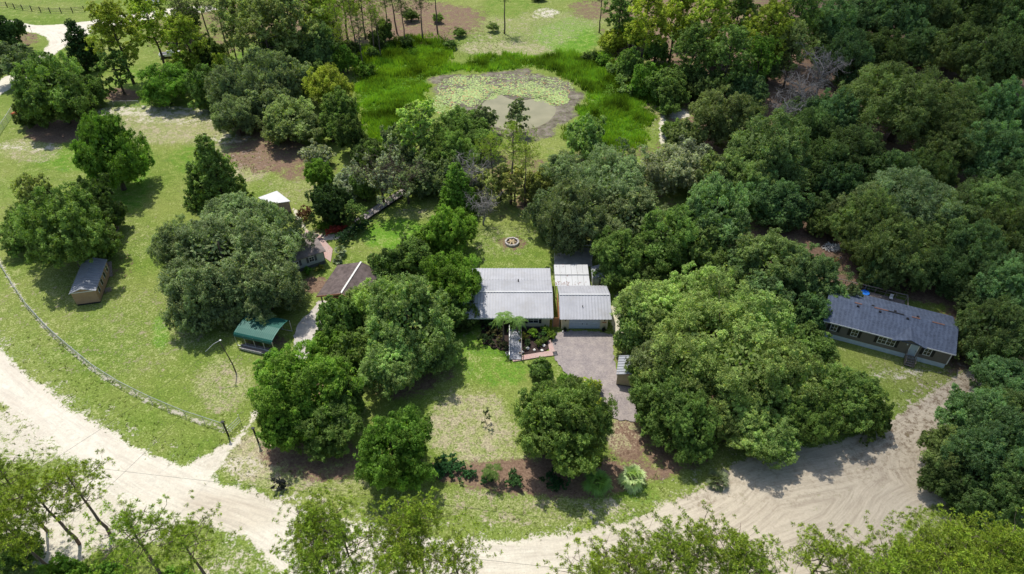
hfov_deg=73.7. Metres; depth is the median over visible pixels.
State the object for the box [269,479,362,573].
pine tree
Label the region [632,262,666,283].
leafy tree
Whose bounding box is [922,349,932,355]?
window
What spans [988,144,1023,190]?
oak tree
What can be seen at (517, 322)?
palm tree
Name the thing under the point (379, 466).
oak tree
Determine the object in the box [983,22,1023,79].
oak tree
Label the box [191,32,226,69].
leafy tree
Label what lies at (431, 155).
leafy tree
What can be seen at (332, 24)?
leafy tree
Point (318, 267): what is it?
hedge
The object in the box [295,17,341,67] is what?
oak tree
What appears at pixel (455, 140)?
oak tree
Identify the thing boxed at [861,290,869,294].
paddling pool
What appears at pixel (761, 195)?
oak tree
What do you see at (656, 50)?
leafy tree
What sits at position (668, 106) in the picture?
leafy tree
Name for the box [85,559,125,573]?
leafy tree
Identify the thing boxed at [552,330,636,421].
paver driveway
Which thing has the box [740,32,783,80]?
tall tree
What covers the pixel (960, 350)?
leafy tree
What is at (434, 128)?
leafy tree
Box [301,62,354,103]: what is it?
oak tree
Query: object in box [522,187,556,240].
leafy tree
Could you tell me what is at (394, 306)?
oak tree
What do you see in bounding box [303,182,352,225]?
leafy tree
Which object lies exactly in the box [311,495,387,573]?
pine tree
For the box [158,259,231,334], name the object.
oak tree
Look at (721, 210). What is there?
oak tree
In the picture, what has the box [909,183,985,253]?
oak tree
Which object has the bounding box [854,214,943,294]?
oak tree
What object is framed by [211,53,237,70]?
leafy tree
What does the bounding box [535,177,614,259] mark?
oak tree
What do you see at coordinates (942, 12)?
oak tree
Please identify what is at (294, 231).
oak tree
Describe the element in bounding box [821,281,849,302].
leafy tree
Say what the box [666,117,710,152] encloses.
leafy tree
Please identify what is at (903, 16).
oak tree
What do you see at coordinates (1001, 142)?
oak tree
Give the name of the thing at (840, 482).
road
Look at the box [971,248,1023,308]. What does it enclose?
oak tree
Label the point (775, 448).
oak tree
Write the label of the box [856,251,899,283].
leafy tree
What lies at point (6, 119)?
chain link fence
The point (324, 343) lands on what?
leafy tree
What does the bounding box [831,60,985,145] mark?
oak tree
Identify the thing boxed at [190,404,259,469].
sand driveway
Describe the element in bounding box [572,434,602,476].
leafy tree
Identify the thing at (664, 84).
leafy tree
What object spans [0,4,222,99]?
road
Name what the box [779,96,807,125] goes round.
leafy tree
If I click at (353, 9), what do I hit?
tall tree
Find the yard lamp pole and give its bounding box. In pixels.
[205,339,236,372]
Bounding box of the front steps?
[903,350,917,367]
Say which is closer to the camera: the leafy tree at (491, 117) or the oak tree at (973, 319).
the oak tree at (973, 319)
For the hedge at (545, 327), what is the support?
on the mulch bed at (532, 345)
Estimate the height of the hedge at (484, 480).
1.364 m
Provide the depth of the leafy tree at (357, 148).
137.16 m
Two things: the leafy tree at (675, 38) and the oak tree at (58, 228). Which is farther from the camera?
the leafy tree at (675, 38)
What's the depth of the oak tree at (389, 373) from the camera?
89.55 m
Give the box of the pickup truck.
[159,50,179,57]
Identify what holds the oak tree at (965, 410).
on the ground
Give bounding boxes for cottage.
[286,232,325,271]
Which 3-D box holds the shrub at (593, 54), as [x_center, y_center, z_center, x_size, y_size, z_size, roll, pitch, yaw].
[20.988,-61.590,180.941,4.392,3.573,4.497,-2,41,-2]
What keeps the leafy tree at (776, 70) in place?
on the ground
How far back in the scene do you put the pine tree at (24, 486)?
69.64 m
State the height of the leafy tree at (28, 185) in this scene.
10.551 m
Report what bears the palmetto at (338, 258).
on the ground
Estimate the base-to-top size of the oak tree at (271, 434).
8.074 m
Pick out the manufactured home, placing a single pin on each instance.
(893, 328)
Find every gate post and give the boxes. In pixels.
[220,421,228,436]
[251,427,258,442]
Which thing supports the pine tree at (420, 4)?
on the ground
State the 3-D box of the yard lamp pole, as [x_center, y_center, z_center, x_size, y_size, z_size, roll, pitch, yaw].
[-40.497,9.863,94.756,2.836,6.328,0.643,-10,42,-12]
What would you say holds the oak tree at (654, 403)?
on the ground
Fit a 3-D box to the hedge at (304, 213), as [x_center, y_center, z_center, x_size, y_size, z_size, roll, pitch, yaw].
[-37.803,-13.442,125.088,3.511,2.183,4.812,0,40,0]
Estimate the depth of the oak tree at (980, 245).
106.67 m
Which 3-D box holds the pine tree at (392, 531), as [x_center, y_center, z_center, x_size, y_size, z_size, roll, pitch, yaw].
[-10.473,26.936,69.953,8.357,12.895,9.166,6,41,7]
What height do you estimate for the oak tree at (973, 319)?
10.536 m
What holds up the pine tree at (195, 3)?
on the ground
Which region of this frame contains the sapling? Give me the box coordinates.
[481,407,491,422]
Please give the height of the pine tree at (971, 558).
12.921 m
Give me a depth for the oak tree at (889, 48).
169.33 m
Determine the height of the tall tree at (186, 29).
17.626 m
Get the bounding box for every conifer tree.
[61,18,109,74]
[182,160,216,214]
[186,132,254,212]
[433,162,480,222]
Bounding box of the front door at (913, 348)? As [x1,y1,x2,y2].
[908,344,918,355]
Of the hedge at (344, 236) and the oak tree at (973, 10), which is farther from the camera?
the oak tree at (973, 10)
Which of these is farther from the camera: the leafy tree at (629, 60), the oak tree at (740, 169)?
the leafy tree at (629, 60)
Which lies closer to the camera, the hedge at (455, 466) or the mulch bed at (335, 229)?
the hedge at (455, 466)
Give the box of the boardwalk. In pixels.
[353,189,404,223]
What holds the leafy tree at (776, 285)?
on the ground
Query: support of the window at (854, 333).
in the manufactured home
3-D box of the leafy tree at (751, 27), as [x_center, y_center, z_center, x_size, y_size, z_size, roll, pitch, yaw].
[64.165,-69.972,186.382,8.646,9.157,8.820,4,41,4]
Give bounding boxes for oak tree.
[0,524,45,573]
[2,181,124,268]
[9,50,98,128]
[69,108,155,194]
[135,59,189,107]
[145,214,220,269]
[153,207,299,313]
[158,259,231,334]
[199,191,268,228]
[201,55,260,113]
[210,91,263,136]
[221,252,309,326]
[239,45,291,86]
[240,201,317,256]
[244,338,365,444]
[255,399,303,452]
[260,93,323,145]
[294,393,364,462]
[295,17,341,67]
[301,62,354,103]
[342,133,410,204]
[344,275,391,329]
[353,403,438,491]
[357,339,430,401]
[364,271,454,365]
[372,148,433,205]
[419,249,482,315]
[420,332,462,375]
[423,204,478,255]
[430,119,479,170]
[436,104,488,138]
[464,128,503,155]
[511,374,618,478]
[535,147,587,192]
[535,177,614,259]
[552,137,654,212]
[554,376,609,424]
[589,225,649,290]
[597,181,670,254]
[609,279,700,344]
[624,337,680,384]
[626,363,711,446]
[632,203,698,273]
[637,142,705,194]
[638,274,800,406]
[663,392,722,467]
[664,261,740,323]
[685,171,752,250]
[687,84,768,147]
[706,384,790,457]
[709,144,781,194]
[712,289,804,348]
[723,106,820,195]
[724,227,810,298]
[735,169,814,227]
[735,406,808,469]
[739,92,764,114]
[742,335,845,418]
[770,389,841,444]
[775,241,853,306]
[782,106,837,152]
[793,86,864,129]
[803,136,852,194]
[808,0,858,43]
[809,361,882,433]
[811,25,875,87]
[815,123,889,180]
[827,182,884,216]
[828,186,908,243]
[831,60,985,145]
[839,0,892,40]
[840,211,882,273]
[848,164,983,226]
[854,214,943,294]
[859,149,922,192]
[861,26,909,74]
[864,0,931,36]
[899,23,956,69]
[903,238,971,300]
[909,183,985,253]
[910,147,959,194]
[911,109,995,172]
[914,0,963,30]
[916,424,983,472]
[921,19,987,76]
[933,383,1022,439]
[938,0,997,37]
[939,405,1023,481]
[940,217,1009,279]
[945,75,1011,124]
[949,24,1023,89]
[951,172,1023,218]
[953,293,1023,358]
[957,117,1023,185]
[964,0,1023,36]
[966,349,1023,393]
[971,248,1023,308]
[975,74,1023,132]
[978,382,1023,414]
[979,197,1023,258]
[979,299,1023,360]
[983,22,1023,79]
[985,447,1023,516]
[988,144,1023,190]
[993,0,1023,38]
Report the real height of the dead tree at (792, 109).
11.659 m
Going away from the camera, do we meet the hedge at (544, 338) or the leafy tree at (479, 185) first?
the hedge at (544, 338)
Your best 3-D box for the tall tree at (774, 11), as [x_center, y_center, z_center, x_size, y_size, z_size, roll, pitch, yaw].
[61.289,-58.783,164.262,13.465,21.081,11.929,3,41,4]
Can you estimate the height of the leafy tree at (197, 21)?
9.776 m
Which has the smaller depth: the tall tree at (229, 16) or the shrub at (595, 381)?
the shrub at (595, 381)
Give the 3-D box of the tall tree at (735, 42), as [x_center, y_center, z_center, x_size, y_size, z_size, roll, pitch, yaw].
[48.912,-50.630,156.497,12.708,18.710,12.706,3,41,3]
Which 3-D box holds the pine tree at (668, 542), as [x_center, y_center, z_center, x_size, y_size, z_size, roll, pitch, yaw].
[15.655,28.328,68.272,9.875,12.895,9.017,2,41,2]
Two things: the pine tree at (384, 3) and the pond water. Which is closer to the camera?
the pond water
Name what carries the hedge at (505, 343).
on the mulch bed at (532, 345)
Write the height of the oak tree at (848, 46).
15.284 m
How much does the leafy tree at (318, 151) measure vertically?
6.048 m
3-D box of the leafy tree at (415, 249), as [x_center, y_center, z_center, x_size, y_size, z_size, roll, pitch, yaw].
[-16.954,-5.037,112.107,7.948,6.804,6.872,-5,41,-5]
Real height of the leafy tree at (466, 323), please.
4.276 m
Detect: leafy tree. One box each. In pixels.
[0,15,27,48]
[0,40,36,80]
[0,216,26,258]
[9,171,57,208]
[11,96,54,128]
[34,551,88,573]
[55,93,99,122]
[65,172,128,228]
[82,74,115,106]
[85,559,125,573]
[95,223,119,258]
[161,564,194,573]
[165,51,202,77]
[170,2,201,31]
[182,63,216,110]
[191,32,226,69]
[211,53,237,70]
[219,295,243,331]
[236,298,251,317]
[242,80,296,120]
[252,347,290,387]
[258,25,304,63]
[259,199,279,211]
[275,52,313,99]
[297,138,336,164]
[302,58,328,76]
[303,158,334,190]
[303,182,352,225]
[305,15,342,41]
[305,328,347,359]
[314,112,339,141]
[315,294,365,335]
[318,85,358,121]
[325,326,369,377]
[330,41,357,73]
[331,113,368,151]
[332,169,358,201]
[335,39,361,59]
[341,367,365,417]
[348,170,379,200]
[350,137,377,164]
[357,140,393,174]
[365,30,386,48]
[366,247,404,280]
[373,18,396,42]
[379,122,410,148]
[387,143,416,175]
[394,234,431,274]
[405,154,445,199]
[408,224,443,255]
[414,121,449,144]
[414,291,466,329]
[416,133,452,167]
[429,156,457,193]
[456,300,480,332]
[464,168,486,193]
[473,105,499,132]
[520,168,552,202]
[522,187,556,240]
[528,380,550,395]
[564,111,606,161]
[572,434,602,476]
[597,28,627,56]
[613,304,651,354]
[615,48,643,64]
[616,46,643,76]
[620,16,645,51]
[624,358,645,387]
[626,61,661,96]
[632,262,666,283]
[642,68,691,105]
[643,34,673,62]
[657,95,681,115]
[664,63,702,98]
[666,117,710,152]
[666,240,696,271]
[669,13,693,45]
[670,135,711,169]
[678,224,728,273]
[683,64,710,82]
[686,69,729,99]
[692,153,735,189]
[702,40,734,66]
[721,70,769,103]
[722,62,747,94]
[723,245,768,280]
[735,16,757,47]
[735,113,770,135]
[738,270,796,316]
[750,54,786,82]
[762,193,814,232]
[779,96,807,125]
[785,290,832,330]
[789,320,840,369]
[802,28,837,60]
[806,190,838,221]
[806,208,839,237]
[809,161,870,198]
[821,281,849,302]
[836,282,863,296]
[852,387,894,446]
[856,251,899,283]
[856,270,885,291]
[916,457,957,503]
[924,458,981,515]
[945,271,999,312]
[953,474,1023,537]
[954,329,983,364]
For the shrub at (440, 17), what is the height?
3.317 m
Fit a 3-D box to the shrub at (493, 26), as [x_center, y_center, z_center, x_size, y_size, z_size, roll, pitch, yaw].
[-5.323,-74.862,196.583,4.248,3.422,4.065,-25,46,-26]
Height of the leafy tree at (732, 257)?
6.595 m
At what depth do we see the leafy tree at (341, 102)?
148.28 m
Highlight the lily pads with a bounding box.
[433,74,572,114]
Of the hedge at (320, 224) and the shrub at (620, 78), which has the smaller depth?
the hedge at (320, 224)
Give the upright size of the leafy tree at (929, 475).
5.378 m
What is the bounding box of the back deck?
[839,278,907,303]
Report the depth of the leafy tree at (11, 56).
165.20 m
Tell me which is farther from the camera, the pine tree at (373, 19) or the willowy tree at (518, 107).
the pine tree at (373, 19)
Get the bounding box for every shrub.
[356,61,375,78]
[364,46,381,56]
[399,33,414,45]
[402,6,420,20]
[432,12,443,22]
[442,38,457,49]
[453,26,466,36]
[486,20,499,32]
[504,467,522,487]
[527,356,553,380]
[557,372,573,383]
[583,376,602,391]
[584,48,598,60]
[595,53,610,64]
[606,62,617,74]
[614,73,630,83]
[617,82,632,96]
[658,118,681,137]
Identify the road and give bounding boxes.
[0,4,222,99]
[0,336,988,573]
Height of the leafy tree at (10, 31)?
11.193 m
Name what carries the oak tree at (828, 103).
on the ground
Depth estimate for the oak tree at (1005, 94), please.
141.11 m
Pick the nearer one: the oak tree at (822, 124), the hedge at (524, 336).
the hedge at (524, 336)
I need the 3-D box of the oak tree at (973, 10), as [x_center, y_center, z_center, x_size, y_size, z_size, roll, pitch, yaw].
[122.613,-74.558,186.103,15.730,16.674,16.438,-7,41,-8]
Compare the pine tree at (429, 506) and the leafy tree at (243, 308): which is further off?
the leafy tree at (243, 308)
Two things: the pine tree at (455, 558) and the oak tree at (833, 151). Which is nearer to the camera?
the pine tree at (455, 558)
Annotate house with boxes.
[463,268,552,328]
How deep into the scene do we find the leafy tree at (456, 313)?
99.79 m
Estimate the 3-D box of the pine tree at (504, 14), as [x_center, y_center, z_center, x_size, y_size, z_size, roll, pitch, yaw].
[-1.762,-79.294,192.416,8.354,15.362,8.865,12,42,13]
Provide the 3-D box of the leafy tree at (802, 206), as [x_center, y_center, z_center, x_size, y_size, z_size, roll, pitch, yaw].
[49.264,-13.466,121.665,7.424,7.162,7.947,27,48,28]
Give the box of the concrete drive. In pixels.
[293,300,326,359]
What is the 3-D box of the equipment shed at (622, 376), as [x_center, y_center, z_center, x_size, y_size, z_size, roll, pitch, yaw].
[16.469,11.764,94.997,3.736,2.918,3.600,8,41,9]
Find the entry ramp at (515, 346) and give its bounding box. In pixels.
[509,324,521,359]
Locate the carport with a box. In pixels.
[233,314,291,350]
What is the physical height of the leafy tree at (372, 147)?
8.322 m
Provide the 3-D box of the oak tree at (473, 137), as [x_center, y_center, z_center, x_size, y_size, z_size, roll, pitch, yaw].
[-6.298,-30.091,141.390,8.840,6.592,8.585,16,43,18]
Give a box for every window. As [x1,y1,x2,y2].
[528,319,538,322]
[829,324,837,331]
[850,329,858,336]
[877,336,895,346]
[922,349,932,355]
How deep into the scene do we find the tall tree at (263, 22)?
180.20 m
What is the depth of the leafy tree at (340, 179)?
128.58 m
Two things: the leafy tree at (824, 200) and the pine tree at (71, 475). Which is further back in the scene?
the leafy tree at (824, 200)
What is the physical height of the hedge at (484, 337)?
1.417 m
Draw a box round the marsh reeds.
[350,32,684,152]
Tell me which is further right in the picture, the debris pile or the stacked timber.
the debris pile
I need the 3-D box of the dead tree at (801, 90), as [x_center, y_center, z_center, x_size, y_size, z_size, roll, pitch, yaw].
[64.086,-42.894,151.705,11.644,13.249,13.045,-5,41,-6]
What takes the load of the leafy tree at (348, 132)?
on the ground
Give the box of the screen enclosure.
[554,240,592,266]
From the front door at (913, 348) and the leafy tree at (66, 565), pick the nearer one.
the leafy tree at (66, 565)
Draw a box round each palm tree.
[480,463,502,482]
[491,311,515,341]
[504,315,527,334]
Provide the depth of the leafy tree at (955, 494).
79.17 m
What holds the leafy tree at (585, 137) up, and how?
on the ground
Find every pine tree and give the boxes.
[0,446,101,545]
[0,448,50,532]
[0,476,51,573]
[25,448,127,535]
[69,494,188,573]
[139,490,241,573]
[160,0,196,43]
[167,0,181,11]
[176,0,214,37]
[199,0,237,55]
[210,12,238,64]
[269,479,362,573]
[271,487,356,572]
[272,520,366,573]
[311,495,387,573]
[321,0,349,42]
[326,19,353,72]
[335,0,366,42]
[345,15,379,60]
[354,486,467,573]
[355,0,386,46]
[356,494,445,573]
[358,0,365,39]
[361,515,451,573]
[363,6,385,53]
[371,0,397,22]
[389,0,412,44]
[391,1,397,33]
[410,0,431,38]
[415,0,438,34]
[418,517,502,573]
[472,127,508,194]
[484,120,540,204]
[500,0,510,33]
[508,142,540,205]
[536,519,617,573]
[579,519,681,573]
[590,0,603,32]
[622,506,724,573]
[651,500,753,573]
[692,509,783,573]
[696,523,789,573]
[770,521,867,573]
[796,522,906,573]
[842,510,948,573]
[847,524,917,573]
[892,509,1019,573]
[898,503,1021,573]
[948,510,1023,573]
[970,507,1023,573]
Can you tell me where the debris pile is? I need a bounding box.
[821,242,840,252]
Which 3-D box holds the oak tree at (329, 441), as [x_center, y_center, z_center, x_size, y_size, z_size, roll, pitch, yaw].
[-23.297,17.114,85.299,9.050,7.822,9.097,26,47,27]
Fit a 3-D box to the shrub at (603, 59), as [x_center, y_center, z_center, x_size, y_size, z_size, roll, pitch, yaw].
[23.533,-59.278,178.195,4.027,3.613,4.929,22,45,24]
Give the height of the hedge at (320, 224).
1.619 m
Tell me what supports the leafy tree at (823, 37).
on the ground
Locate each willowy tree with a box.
[89,48,134,94]
[340,199,368,230]
[390,96,442,153]
[472,169,505,201]
[490,163,509,200]
[497,165,528,205]
[504,97,530,133]
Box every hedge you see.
[270,477,285,491]
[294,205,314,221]
[304,266,312,274]
[311,219,333,229]
[314,264,325,270]
[333,220,372,245]
[429,452,474,483]
[435,467,454,479]
[464,465,476,478]
[472,319,487,330]
[477,333,494,342]
[480,468,492,483]
[485,324,504,339]
[486,319,499,328]
[490,338,507,348]
[519,331,528,341]
[523,339,530,349]
[527,327,537,337]
[534,339,543,346]
[535,329,546,338]
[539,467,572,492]
[540,324,550,332]
[541,336,548,342]
[547,329,556,338]
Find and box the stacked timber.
[239,343,270,354]
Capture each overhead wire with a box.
[3,456,476,508]
[16,343,220,482]
[69,356,238,522]
[254,476,600,523]
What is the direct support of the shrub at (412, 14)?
on the ground
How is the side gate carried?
on the ground
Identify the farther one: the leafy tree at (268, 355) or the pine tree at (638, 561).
the leafy tree at (268, 355)
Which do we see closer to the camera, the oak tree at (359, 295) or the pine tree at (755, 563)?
the pine tree at (755, 563)
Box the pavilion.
[316,261,379,301]
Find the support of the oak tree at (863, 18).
on the ground
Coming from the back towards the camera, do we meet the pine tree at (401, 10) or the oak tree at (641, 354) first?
the pine tree at (401, 10)
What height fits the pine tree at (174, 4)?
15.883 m
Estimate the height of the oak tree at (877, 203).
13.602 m
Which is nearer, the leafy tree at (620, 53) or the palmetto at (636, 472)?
the palmetto at (636, 472)
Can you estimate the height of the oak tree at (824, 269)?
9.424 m
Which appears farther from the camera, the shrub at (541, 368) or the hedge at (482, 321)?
the hedge at (482, 321)
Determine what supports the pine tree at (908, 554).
on the ground
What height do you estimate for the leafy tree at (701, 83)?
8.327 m
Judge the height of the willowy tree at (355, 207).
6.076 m
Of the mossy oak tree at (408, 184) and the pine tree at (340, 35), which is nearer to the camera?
the mossy oak tree at (408, 184)
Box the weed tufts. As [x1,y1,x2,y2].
[0,7,1021,573]
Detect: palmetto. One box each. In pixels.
[332,255,341,263]
[334,245,346,255]
[580,468,613,497]
[616,463,647,494]
[706,469,730,491]
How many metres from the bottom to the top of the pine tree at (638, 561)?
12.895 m
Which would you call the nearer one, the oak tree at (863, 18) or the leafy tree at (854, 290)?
the leafy tree at (854, 290)
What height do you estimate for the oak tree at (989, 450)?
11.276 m
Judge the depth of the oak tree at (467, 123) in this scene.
143.85 m
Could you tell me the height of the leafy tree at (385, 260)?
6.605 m
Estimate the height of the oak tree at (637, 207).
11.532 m
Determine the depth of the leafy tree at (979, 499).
76.43 m
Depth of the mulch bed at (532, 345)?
101.56 m
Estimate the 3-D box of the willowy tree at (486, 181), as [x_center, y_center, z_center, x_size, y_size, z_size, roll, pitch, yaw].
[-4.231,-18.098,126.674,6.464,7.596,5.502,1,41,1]
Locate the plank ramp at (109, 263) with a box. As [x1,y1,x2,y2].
[106,261,112,276]
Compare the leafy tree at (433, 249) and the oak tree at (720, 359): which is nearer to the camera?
the oak tree at (720, 359)
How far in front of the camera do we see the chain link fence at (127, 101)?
160.57 m
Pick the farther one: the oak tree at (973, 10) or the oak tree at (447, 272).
the oak tree at (973, 10)
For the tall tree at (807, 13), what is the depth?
166.92 m
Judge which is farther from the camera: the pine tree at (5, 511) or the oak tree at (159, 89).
the oak tree at (159, 89)
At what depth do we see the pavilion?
107.17 m
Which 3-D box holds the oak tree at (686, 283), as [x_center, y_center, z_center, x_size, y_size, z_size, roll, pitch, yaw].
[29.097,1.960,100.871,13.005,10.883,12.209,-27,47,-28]
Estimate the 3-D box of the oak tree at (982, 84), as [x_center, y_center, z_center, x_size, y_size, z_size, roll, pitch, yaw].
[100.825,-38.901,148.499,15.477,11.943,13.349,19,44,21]
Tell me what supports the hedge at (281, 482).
on the ground
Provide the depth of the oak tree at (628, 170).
120.18 m
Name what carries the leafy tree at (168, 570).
on the ground
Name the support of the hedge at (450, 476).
on the ground
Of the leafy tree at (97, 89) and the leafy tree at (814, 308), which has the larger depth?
the leafy tree at (97, 89)
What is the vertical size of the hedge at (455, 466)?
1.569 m
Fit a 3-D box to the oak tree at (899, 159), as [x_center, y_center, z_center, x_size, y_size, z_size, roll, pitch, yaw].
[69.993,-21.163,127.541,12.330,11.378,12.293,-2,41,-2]
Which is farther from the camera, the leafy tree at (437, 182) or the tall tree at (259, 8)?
the tall tree at (259, 8)
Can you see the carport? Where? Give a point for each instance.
(253, 329)
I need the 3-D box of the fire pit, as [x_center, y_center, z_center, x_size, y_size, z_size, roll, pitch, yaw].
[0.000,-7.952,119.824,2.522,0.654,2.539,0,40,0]
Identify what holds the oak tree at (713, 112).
on the ground
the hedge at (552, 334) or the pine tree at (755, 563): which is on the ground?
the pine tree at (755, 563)
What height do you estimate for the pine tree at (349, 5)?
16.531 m
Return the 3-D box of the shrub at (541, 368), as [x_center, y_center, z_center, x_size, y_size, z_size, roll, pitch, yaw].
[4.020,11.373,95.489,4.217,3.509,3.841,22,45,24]
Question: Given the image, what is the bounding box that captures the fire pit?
[505,237,518,246]
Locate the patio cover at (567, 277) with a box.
[553,264,589,293]
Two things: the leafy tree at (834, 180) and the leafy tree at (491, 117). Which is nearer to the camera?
the leafy tree at (834, 180)
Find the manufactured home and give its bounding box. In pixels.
[821,292,957,367]
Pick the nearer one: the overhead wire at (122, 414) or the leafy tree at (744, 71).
the overhead wire at (122, 414)
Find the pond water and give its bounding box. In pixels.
[482,94,555,129]
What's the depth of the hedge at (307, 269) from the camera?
112.93 m
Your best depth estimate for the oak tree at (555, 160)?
128.39 m
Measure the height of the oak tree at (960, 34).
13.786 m
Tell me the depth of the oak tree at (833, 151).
127.28 m
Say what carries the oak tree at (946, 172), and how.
on the ground
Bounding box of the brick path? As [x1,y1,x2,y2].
[512,340,554,361]
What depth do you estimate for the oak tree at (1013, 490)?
75.22 m
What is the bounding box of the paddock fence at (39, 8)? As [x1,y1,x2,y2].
[0,2,84,12]
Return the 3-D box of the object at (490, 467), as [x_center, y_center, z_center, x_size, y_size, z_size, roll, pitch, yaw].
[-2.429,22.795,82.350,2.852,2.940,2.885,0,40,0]
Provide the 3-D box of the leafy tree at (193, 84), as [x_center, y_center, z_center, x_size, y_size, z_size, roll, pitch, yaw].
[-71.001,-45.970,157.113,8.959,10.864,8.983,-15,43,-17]
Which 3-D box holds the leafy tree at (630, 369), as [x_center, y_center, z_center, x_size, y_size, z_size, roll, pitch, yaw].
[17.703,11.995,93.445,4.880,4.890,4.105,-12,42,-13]
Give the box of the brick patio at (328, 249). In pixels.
[305,230,332,261]
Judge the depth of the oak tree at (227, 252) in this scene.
103.19 m
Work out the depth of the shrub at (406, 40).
187.27 m
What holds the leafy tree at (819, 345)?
on the ground
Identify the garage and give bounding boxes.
[557,285,611,328]
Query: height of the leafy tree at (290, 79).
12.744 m
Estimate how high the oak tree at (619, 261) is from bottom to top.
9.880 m
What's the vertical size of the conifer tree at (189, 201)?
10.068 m
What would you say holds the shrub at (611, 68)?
on the ground
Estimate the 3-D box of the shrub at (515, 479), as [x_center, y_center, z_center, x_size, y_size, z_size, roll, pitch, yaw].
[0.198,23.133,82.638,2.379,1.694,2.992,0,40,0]
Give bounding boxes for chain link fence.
[0,107,12,129]
[0,264,223,428]
[100,100,139,104]
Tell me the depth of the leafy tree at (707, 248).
109.55 m
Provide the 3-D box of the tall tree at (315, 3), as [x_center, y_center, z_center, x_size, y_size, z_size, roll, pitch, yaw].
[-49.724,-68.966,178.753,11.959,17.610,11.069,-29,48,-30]
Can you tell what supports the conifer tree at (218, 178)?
on the ground
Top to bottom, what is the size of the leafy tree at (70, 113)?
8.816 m
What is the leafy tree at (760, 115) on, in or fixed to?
on the ground
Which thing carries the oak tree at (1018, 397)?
on the ground
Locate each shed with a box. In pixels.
[69,258,108,305]
[258,191,291,212]
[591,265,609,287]
[616,355,635,386]
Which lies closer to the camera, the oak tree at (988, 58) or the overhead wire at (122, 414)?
the overhead wire at (122, 414)
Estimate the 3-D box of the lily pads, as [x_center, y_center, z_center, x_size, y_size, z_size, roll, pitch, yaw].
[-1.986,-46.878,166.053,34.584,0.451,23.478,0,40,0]
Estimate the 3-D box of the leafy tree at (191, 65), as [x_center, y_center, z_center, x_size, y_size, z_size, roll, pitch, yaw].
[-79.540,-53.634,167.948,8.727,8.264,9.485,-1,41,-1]
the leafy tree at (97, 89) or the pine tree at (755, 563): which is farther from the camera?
the leafy tree at (97, 89)
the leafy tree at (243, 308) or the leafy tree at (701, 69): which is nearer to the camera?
the leafy tree at (243, 308)
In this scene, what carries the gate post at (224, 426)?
on the ground
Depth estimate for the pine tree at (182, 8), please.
176.18 m
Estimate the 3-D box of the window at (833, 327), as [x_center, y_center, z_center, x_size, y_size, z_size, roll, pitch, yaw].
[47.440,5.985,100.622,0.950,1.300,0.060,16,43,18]
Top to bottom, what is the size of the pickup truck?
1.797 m
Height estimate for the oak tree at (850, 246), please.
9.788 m
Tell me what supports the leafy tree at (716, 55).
on the ground
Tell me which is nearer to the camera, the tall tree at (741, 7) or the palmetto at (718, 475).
the palmetto at (718, 475)
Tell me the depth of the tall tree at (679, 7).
171.41 m
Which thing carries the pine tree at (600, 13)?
on the ground
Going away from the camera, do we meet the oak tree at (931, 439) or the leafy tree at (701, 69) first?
the oak tree at (931, 439)
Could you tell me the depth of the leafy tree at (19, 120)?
150.45 m
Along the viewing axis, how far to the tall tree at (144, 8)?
168.04 m
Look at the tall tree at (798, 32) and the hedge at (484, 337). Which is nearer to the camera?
the hedge at (484, 337)
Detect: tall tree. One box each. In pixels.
[83,0,142,83]
[122,0,174,63]
[161,10,210,66]
[197,0,260,66]
[230,0,272,47]
[230,0,297,52]
[261,0,324,57]
[292,0,328,21]
[300,0,342,34]
[327,0,365,38]
[600,0,634,48]
[622,0,675,57]
[649,0,702,62]
[670,20,716,74]
[679,0,737,43]
[698,24,757,84]
[719,0,760,38]
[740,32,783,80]
[743,0,794,61]
[774,17,820,87]
[783,0,824,62]
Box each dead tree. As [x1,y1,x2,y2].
[449,147,498,184]
[463,185,498,225]
[769,87,814,116]
[778,67,827,101]
[793,41,851,99]
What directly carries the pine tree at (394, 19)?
on the ground
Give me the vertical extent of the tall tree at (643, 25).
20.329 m
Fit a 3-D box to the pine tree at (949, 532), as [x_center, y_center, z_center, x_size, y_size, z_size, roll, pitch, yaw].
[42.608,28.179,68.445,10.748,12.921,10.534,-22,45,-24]
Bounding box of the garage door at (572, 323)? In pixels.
[569,320,599,327]
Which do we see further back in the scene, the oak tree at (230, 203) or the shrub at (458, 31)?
the shrub at (458, 31)
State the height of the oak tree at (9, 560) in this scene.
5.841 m
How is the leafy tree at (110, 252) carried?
on the ground
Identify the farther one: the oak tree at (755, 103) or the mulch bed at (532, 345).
the oak tree at (755, 103)
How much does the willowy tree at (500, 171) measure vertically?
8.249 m
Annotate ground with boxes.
[0,0,1023,573]
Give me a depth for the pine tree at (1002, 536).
65.81 m
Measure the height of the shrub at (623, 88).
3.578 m
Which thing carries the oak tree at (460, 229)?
on the ground
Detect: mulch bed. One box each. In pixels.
[325,221,347,236]
[480,320,551,353]
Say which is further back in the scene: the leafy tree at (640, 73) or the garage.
the leafy tree at (640, 73)
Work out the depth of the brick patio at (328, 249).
118.65 m
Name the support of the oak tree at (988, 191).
on the ground
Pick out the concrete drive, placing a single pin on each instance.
(306, 327)
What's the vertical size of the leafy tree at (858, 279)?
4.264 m
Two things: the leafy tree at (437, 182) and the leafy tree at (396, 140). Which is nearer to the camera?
the leafy tree at (437, 182)
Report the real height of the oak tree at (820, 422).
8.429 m
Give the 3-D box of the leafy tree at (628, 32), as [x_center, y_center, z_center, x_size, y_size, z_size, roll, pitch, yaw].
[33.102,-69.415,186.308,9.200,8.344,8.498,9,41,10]
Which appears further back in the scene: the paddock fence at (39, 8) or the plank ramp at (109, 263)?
the paddock fence at (39, 8)
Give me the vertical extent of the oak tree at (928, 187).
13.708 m
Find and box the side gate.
[552,294,559,326]

